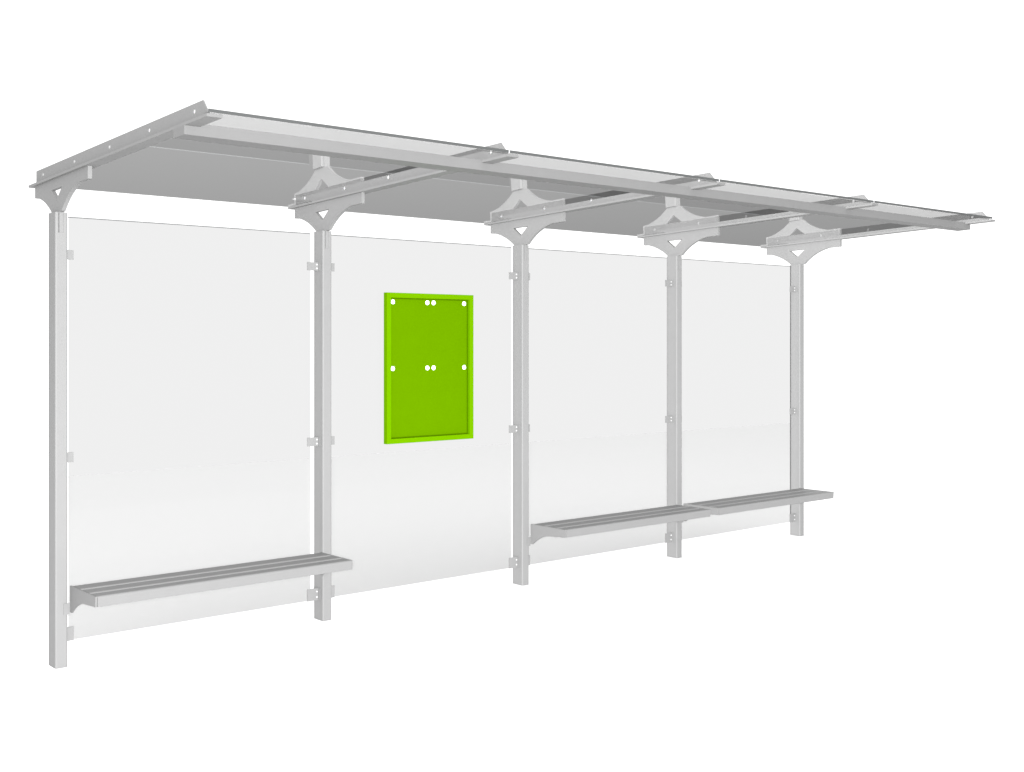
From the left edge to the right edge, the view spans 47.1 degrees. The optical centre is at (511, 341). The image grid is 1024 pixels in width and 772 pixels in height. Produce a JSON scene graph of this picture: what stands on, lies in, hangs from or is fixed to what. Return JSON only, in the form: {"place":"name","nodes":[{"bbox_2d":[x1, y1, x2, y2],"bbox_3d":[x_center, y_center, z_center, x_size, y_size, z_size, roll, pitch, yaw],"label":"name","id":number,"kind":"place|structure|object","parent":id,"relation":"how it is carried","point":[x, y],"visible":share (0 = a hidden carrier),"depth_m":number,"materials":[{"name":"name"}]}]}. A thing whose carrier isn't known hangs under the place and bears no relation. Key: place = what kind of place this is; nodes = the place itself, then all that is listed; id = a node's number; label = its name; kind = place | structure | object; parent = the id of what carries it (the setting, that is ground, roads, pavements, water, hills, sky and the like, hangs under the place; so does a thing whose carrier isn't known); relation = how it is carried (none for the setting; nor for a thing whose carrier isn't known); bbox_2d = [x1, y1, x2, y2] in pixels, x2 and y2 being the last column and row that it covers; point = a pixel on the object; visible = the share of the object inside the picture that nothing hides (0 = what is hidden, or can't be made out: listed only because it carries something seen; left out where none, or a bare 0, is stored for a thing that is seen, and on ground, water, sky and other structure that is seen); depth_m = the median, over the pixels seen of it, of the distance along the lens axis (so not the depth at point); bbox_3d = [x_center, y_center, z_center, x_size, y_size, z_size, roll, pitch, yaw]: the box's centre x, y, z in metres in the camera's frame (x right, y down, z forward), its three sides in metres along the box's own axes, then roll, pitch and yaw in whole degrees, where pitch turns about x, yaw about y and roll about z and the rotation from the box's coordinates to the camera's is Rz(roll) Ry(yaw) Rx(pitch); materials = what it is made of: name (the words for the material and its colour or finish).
{"place":"outdoors","nodes":[
{"label":"outdoors","id":0,"kind":"place"},
{"bbox_2d":[0,417,1023,771],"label":"ground","id":1,"kind":"structure","parent":0,"point":[870,619],"depth_m":6.75,"materials":[{"name":"white"}]},
{"bbox_2d":[29,100,994,668],"bbox_3d":[0.497,0.328,7.200,6.076,2.524,2.042,0,0,-40],"label":"bus shelter","id":2,"kind":"object","parent":1,"relation":"on","point":[187,152],"visible":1,"depth_m":6.68,"materials":[{"name":"silver metal"}]},
{"bbox_2d":[64,552,352,614],"bbox_3d":[-1.512,1.264,6.083,1.490,0.141,0.336,0,0,-40],"label":"bench","id":3,"kind":"object","parent":2,"relation":"attached to","point":[107,593],"visible":1,"depth_m":5.93,"materials":[{"name":"paint"}]},
{"bbox_2d":[384,292,472,443],"bbox_3d":[-0.503,0.159,7.186,0.654,0.901,0.036,0,0,-40],"label":"display board","id":4,"kind":"object","parent":2,"relation":"hanging from","point":[428,367],"visible":1,"depth_m":7.18,"materials":[{"name":"green paint"}]},
{"bbox_2d":[527,505,710,545],"bbox_3d":[0.773,1.264,8.027,1.490,0.141,0.336,0,0,-40],"label":"bench","id":5,"kind":"object","parent":2,"relation":"attached to","point":[610,522],"visible":1,"depth_m":7.84,"materials":[{"name":"paint"}]},
{"bbox_2d":[680,488,833,522],"bbox_3d":[1.915,1.264,8.999,1.490,0.141,0.336,0,0,-40],"label":"bench","id":6,"kind":"object","parent":2,"relation":"attached to","point":[800,496],"visible":0.84,"depth_m":8.87,"materials":[{"name":"paint"}]},
{"bbox_2d":[0,0,1023,480],"label":"sky","id":7,"kind":"structure","parent":0,"point":[188,346],"materials":[{"name":"white"}]}
]}

